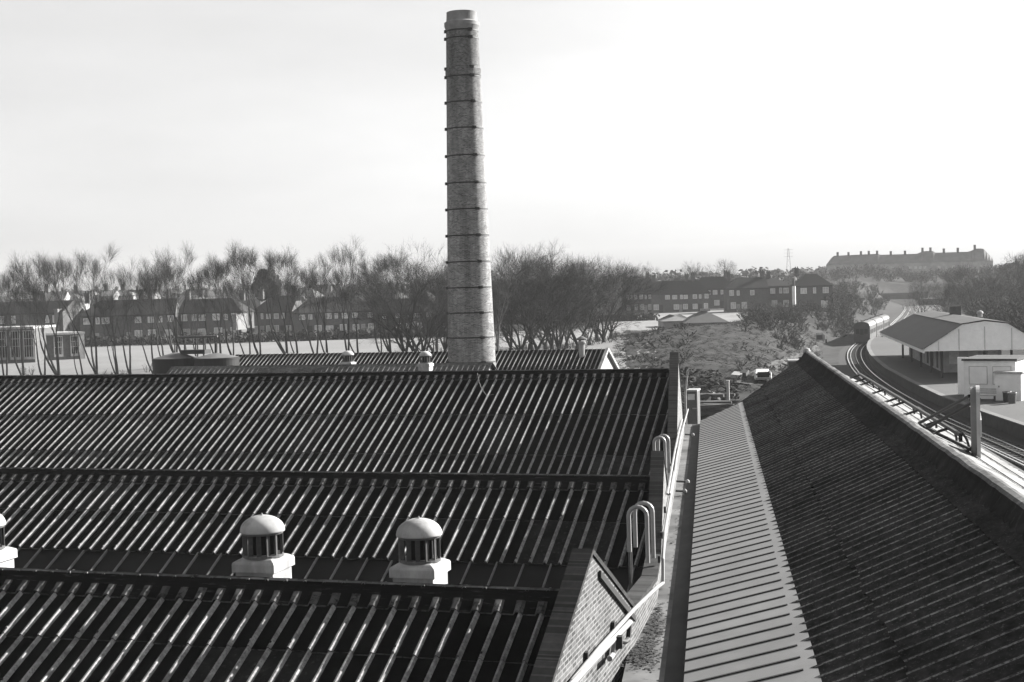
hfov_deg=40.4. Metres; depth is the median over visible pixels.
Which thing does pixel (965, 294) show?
bare tree
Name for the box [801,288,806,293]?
window
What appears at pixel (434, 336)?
bare tree
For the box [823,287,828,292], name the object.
window
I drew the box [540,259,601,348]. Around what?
bare tree
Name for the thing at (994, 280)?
bare tree
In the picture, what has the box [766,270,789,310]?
terrace house
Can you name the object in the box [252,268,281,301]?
evergreen tree
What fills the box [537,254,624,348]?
bare tree
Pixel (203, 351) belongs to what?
tank gantry
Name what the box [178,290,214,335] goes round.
terrace house
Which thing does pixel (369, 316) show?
bare tree
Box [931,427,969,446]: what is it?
roof bracket
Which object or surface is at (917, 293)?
bare tree
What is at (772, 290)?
window
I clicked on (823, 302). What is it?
window
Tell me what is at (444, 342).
bare tree
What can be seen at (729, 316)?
meadow
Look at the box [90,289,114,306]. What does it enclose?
house
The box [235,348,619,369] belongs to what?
shed
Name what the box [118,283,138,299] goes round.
house
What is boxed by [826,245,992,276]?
block of flats
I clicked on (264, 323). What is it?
terrace house
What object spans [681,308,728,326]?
hut
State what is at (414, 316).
terrace house
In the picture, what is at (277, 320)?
terrace house
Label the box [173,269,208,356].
bare tree
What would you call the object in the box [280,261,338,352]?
bare tree
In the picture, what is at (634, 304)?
terrace house
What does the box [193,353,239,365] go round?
storage tank
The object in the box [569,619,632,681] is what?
drain pipe
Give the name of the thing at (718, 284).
terrace house
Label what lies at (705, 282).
terrace house
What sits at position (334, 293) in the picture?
house
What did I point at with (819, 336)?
lineside cabinet
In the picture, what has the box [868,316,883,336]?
train carriage
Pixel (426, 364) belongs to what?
roof ventilator
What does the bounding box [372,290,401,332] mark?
terrace house
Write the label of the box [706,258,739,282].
bare tree
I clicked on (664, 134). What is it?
sky
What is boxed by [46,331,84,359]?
glazed pavilion
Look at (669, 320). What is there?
hut
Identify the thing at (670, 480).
cable run
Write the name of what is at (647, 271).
bare tree
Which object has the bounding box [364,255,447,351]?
bare tree
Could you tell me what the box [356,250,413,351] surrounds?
bare tree
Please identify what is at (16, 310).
terrace house
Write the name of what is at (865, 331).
train carriage
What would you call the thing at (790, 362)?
yard trailer
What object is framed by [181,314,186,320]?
window
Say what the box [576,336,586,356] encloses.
roof flue
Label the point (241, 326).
side bay
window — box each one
[0,331,6,359]
[9,330,20,359]
[23,330,34,359]
[53,336,62,356]
[70,335,78,355]
[83,318,89,324]
[135,330,141,336]
[165,329,172,336]
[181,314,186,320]
[181,329,189,334]
[198,329,205,333]
[214,328,221,333]
[315,325,321,331]
[326,325,332,331]
[340,324,346,330]
[688,394,694,399]
[731,302,735,308]
[770,288,774,293]
[783,288,788,292]
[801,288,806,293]
[821,300,826,306]
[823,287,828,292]
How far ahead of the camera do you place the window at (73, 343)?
199.12 m
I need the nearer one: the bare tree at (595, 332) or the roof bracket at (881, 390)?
the roof bracket at (881, 390)
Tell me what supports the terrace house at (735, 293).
on the ground at (833, 346)
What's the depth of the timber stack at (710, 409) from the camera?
106.11 m
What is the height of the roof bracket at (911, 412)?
0.668 m
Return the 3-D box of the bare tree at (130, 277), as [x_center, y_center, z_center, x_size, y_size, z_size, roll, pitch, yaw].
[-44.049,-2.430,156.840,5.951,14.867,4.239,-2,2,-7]
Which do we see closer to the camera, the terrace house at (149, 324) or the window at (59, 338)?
the window at (59, 338)
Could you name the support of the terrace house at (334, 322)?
on the ground at (833, 346)
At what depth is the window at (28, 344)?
191.96 m
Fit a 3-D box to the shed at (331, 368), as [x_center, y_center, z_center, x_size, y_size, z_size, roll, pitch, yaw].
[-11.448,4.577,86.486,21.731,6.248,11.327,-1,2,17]
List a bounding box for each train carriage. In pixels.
[854,319,875,343]
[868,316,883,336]
[876,314,889,328]
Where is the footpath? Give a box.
[736,345,819,384]
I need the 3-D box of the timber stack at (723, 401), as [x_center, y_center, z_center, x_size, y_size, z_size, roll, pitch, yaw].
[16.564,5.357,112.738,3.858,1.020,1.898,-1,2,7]
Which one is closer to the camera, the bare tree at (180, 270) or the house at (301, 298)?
the bare tree at (180, 270)
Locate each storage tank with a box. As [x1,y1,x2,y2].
[152,352,196,373]
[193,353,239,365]
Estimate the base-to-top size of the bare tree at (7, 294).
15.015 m
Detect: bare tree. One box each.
[0,258,34,374]
[0,264,23,374]
[5,249,87,374]
[5,268,47,374]
[39,240,120,373]
[53,276,98,374]
[83,273,128,373]
[94,258,147,373]
[119,269,167,373]
[132,247,198,352]
[134,246,168,355]
[140,241,196,351]
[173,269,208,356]
[181,256,234,352]
[199,254,236,354]
[218,236,267,353]
[219,268,262,354]
[242,245,304,353]
[268,247,310,353]
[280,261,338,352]
[296,250,338,352]
[317,236,366,350]
[325,259,372,352]
[330,238,447,351]
[349,262,497,351]
[352,264,381,351]
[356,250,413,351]
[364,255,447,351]
[397,253,447,351]
[414,265,447,350]
[490,252,531,349]
[491,241,540,350]
[491,245,595,349]
[491,260,592,349]
[493,239,586,349]
[500,246,624,349]
[503,248,581,349]
[503,262,612,349]
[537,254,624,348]
[538,257,652,344]
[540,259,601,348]
[561,253,623,340]
[563,252,669,342]
[591,263,652,337]
[628,262,659,280]
[660,261,708,280]
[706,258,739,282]
[837,294,862,314]
[860,289,889,315]
[901,276,943,313]
[913,279,972,312]
[940,262,994,314]
[969,272,1023,309]
[996,250,1023,295]
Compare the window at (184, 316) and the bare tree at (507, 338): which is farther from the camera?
the window at (184, 316)
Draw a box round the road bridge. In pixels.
[880,292,943,304]
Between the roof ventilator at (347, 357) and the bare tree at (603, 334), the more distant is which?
the bare tree at (603, 334)
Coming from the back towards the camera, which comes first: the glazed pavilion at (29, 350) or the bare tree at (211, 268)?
the glazed pavilion at (29, 350)
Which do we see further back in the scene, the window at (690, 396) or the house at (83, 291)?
the house at (83, 291)
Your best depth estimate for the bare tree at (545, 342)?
181.92 m
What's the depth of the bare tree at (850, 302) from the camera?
329.69 m
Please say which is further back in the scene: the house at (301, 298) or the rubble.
the house at (301, 298)
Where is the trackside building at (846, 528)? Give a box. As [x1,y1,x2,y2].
[684,351,1023,681]
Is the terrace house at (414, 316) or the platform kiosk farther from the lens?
the terrace house at (414, 316)
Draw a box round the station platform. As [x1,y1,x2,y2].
[867,337,1023,439]
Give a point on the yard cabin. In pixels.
(693, 404)
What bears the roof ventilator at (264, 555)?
attached to the factory shed at (56, 625)
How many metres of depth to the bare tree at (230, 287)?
159.61 m
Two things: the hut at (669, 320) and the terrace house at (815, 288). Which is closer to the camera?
the hut at (669, 320)
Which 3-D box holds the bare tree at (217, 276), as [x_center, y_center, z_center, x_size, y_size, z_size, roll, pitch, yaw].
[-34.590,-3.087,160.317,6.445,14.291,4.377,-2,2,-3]
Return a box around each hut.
[656,314,686,327]
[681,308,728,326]
[957,355,1023,398]
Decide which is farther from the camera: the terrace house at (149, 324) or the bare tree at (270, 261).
the terrace house at (149, 324)
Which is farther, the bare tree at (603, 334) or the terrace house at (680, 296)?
the terrace house at (680, 296)
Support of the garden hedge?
on the ground at (833, 346)
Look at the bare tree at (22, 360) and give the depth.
158.65 m
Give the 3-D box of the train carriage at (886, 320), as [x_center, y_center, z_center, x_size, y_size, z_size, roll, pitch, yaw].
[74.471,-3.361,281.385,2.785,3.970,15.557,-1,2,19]
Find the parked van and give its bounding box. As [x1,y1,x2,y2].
[754,369,771,380]
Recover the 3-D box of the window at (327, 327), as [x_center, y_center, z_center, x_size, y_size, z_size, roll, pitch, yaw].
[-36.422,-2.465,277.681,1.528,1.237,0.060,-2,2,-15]
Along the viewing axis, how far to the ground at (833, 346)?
362.56 m
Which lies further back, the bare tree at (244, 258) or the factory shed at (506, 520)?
the bare tree at (244, 258)
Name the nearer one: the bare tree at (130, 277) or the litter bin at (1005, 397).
the litter bin at (1005, 397)
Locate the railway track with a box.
[846,305,1023,468]
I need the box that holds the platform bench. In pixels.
[969,388,995,401]
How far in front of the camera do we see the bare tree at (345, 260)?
164.54 m
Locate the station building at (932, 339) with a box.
[880,306,1023,377]
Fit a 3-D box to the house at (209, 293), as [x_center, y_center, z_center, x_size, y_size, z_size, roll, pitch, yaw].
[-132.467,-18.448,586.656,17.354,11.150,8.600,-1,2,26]
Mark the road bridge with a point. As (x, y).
(898, 295)
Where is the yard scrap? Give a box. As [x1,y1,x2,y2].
[740,369,748,377]
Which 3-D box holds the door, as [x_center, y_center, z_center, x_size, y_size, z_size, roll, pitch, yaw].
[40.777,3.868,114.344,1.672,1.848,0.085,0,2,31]
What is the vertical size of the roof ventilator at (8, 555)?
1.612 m
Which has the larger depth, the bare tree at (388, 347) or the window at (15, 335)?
the window at (15, 335)
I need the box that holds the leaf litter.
[620,496,680,670]
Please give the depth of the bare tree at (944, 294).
298.09 m
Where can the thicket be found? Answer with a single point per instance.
(991, 310)
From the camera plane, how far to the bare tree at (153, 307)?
164.90 m
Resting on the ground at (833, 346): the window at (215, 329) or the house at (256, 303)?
the house at (256, 303)
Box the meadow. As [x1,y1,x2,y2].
[599,310,746,328]
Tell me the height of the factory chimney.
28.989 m
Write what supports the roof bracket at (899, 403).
attached to the trackside building at (846, 528)
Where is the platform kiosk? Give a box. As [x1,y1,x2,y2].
[992,370,1023,400]
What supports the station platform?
on the ground at (833, 346)
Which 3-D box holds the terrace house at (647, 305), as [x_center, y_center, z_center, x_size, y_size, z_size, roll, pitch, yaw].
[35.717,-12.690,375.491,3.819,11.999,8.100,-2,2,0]
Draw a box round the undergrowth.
[19,329,616,374]
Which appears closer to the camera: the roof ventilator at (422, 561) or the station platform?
the roof ventilator at (422, 561)
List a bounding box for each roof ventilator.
[0,514,17,567]
[232,513,294,577]
[340,351,355,363]
[389,516,450,583]
[417,351,433,370]
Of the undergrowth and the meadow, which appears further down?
the undergrowth
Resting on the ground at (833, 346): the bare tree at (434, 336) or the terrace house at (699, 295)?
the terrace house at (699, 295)
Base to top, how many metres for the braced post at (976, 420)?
2.115 m
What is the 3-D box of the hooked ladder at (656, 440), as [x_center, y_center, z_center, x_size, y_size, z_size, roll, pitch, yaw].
[4.094,3.763,38.187,0.454,2.391,0.621,-1,2,17]
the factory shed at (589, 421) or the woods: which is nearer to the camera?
the factory shed at (589, 421)
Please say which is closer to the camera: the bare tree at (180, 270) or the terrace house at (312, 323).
the bare tree at (180, 270)
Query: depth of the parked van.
135.50 m
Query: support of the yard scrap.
on the ground at (833, 346)
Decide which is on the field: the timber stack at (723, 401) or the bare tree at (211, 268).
the bare tree at (211, 268)
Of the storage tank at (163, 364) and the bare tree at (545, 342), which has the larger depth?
the bare tree at (545, 342)
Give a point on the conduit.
(608, 637)
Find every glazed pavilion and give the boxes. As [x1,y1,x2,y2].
[0,325,55,362]
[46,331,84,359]
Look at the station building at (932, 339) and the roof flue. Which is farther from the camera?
the station building at (932, 339)
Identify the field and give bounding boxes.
[0,327,657,374]
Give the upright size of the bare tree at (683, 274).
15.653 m
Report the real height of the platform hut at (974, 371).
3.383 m
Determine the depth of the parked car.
137.31 m
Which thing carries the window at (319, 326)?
in the terrace house at (312, 323)
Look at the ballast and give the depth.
140.69 m
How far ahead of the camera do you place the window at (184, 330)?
271.77 m
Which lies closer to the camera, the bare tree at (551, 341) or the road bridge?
the bare tree at (551, 341)
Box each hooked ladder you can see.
[626,501,655,589]
[652,434,670,472]
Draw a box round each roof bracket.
[859,380,885,394]
[871,389,900,404]
[885,397,914,413]
[890,401,922,418]
[903,409,937,427]
[923,421,957,440]
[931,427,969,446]
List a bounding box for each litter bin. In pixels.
[1002,391,1010,402]
[1007,392,1016,403]
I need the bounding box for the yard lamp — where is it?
[684,369,689,423]
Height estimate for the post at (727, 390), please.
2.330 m
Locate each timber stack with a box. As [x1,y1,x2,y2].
[700,393,735,400]
[700,400,739,403]
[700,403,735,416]
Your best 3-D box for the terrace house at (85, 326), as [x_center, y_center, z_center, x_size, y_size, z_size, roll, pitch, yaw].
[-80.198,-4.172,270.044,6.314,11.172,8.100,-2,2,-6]
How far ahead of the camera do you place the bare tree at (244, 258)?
161.96 m
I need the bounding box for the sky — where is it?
[0,0,1023,295]
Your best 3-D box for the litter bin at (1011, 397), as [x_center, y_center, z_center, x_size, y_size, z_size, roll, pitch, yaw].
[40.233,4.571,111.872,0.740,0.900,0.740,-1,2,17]
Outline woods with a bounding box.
[0,261,1021,302]
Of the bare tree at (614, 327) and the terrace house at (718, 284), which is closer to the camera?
the bare tree at (614, 327)
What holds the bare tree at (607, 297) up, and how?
on the field
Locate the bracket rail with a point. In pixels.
(942, 423)
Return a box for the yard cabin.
[682,388,700,423]
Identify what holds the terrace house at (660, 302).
on the ground at (833, 346)
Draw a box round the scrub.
[736,300,855,349]
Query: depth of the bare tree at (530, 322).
164.78 m
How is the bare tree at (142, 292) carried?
on the field
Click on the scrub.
(762, 314)
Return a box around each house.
[0,295,38,325]
[9,287,32,301]
[29,293,84,331]
[39,285,69,300]
[61,286,98,296]
[69,283,89,309]
[78,291,113,337]
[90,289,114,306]
[98,284,119,300]
[112,290,145,337]
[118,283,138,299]
[144,289,178,336]
[166,289,204,305]
[178,284,219,297]
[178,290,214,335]
[208,288,254,335]
[217,287,265,308]
[254,287,277,332]
[271,288,302,332]
[281,283,323,300]
[291,289,323,331]
[306,281,342,295]
[321,288,349,331]
[325,286,365,296]
[347,289,376,330]
[352,284,404,303]
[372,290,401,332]
[396,291,424,327]
[402,284,436,302]
[622,275,638,312]
[637,272,651,312]
[651,274,670,312]
[670,273,690,311]
[690,273,709,311]
[691,271,711,308]
[710,270,729,307]
[723,270,748,311]
[745,269,768,311]
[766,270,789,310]
[789,266,833,311]
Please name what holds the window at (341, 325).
in the terrace house at (334, 322)
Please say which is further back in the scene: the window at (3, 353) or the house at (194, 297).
the house at (194, 297)
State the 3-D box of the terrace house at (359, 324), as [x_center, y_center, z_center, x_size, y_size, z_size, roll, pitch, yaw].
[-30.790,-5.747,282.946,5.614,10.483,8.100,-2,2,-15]
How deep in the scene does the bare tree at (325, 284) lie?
161.85 m
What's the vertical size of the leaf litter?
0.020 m
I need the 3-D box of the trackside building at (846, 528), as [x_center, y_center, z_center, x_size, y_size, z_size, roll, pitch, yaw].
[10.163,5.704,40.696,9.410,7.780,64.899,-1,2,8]
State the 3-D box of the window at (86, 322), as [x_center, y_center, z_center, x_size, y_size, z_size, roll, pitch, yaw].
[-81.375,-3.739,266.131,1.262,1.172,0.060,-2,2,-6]
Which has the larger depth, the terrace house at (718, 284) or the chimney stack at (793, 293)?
the terrace house at (718, 284)
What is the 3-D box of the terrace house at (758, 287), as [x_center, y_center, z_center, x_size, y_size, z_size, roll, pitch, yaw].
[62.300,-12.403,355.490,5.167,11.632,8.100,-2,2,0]
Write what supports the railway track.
on the ballast
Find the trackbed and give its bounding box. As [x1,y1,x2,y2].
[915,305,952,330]
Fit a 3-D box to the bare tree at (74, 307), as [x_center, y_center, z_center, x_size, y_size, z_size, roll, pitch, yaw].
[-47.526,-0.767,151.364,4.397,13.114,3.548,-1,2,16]
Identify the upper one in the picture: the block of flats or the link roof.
the block of flats
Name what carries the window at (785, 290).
in the terrace house at (778, 291)
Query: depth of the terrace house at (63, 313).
263.73 m
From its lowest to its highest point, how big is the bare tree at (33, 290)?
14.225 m
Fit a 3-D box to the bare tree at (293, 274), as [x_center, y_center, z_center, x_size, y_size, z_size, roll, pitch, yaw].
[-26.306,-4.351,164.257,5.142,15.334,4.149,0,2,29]
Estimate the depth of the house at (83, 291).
596.09 m
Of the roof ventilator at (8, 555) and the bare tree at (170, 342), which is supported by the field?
the bare tree at (170, 342)
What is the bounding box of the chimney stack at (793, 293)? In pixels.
[792,278,795,304]
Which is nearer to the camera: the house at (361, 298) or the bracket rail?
the bracket rail
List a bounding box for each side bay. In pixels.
[53,309,60,330]
[232,314,246,329]
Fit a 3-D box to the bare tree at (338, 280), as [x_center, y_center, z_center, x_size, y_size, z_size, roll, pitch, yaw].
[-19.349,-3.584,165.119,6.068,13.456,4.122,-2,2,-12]
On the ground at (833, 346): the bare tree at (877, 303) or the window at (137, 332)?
the bare tree at (877, 303)
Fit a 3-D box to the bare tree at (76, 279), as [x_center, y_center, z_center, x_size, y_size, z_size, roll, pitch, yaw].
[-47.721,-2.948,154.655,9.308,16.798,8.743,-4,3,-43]
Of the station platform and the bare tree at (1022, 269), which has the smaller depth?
the station platform
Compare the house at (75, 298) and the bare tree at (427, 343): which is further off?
the house at (75, 298)
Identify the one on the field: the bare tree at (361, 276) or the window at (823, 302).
the bare tree at (361, 276)
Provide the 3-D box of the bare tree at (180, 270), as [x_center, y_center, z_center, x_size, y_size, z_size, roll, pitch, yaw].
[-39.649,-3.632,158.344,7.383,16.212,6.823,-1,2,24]
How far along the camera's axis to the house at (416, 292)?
484.18 m
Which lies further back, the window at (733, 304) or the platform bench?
the window at (733, 304)
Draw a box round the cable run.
[666,419,683,494]
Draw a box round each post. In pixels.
[726,380,729,399]
[918,385,981,457]
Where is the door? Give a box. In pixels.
[997,377,1018,398]
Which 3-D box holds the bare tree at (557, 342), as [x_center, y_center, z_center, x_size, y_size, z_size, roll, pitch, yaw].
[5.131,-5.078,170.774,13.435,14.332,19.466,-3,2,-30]
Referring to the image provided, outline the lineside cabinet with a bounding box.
[816,333,823,342]
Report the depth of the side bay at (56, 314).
262.02 m
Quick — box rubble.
[680,366,740,423]
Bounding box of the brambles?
[612,322,785,379]
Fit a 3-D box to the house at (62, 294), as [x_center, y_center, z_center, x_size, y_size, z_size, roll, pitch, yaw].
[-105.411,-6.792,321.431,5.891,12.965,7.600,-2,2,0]
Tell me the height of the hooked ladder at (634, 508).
2.519 m
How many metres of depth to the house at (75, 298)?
324.85 m
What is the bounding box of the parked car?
[731,371,742,377]
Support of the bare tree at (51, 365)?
on the field
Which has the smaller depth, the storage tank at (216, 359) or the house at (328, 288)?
the storage tank at (216, 359)
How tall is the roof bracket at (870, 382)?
0.668 m
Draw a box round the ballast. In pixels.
[838,305,1023,470]
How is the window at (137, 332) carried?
in the terrace house at (135, 332)
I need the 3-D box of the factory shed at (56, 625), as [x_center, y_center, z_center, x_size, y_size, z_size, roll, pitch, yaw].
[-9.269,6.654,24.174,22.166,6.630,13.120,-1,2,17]
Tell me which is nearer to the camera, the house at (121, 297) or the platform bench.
the platform bench
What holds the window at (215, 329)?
in the terrace house at (213, 326)
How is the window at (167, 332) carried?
in the terrace house at (149, 324)
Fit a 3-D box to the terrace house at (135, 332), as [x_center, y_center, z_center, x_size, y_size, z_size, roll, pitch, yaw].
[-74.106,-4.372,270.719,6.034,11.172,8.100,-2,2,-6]
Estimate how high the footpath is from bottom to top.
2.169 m
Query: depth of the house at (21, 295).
330.69 m
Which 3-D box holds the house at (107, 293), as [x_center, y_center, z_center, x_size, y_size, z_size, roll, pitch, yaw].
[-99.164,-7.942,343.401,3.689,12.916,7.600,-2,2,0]
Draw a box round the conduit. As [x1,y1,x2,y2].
[570,409,688,679]
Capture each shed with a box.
[0,352,683,498]
[0,451,672,598]
[0,548,657,681]
[166,362,496,373]
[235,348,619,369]
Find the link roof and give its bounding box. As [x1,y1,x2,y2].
[622,424,699,681]
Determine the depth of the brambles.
173.10 m
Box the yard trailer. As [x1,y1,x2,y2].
[787,359,798,366]
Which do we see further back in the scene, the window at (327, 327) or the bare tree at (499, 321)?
the window at (327, 327)
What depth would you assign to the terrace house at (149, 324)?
267.82 m
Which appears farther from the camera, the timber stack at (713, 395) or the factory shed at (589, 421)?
the timber stack at (713, 395)
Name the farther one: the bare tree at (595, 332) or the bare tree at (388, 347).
the bare tree at (595, 332)
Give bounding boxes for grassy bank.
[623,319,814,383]
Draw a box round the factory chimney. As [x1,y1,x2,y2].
[444,10,495,365]
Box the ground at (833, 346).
[7,274,1023,567]
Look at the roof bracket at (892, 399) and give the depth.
51.03 m
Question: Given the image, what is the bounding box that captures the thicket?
[821,255,1023,331]
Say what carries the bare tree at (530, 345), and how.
on the field
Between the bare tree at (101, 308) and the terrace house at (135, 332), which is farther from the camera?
the terrace house at (135, 332)
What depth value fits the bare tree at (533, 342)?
167.64 m
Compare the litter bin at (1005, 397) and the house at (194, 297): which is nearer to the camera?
the litter bin at (1005, 397)
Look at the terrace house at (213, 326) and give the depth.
270.96 m
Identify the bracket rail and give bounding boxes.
[857,372,962,441]
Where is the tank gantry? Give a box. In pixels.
[174,335,217,355]
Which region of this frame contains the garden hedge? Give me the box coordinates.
[84,311,659,346]
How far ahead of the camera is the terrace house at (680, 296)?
367.00 m

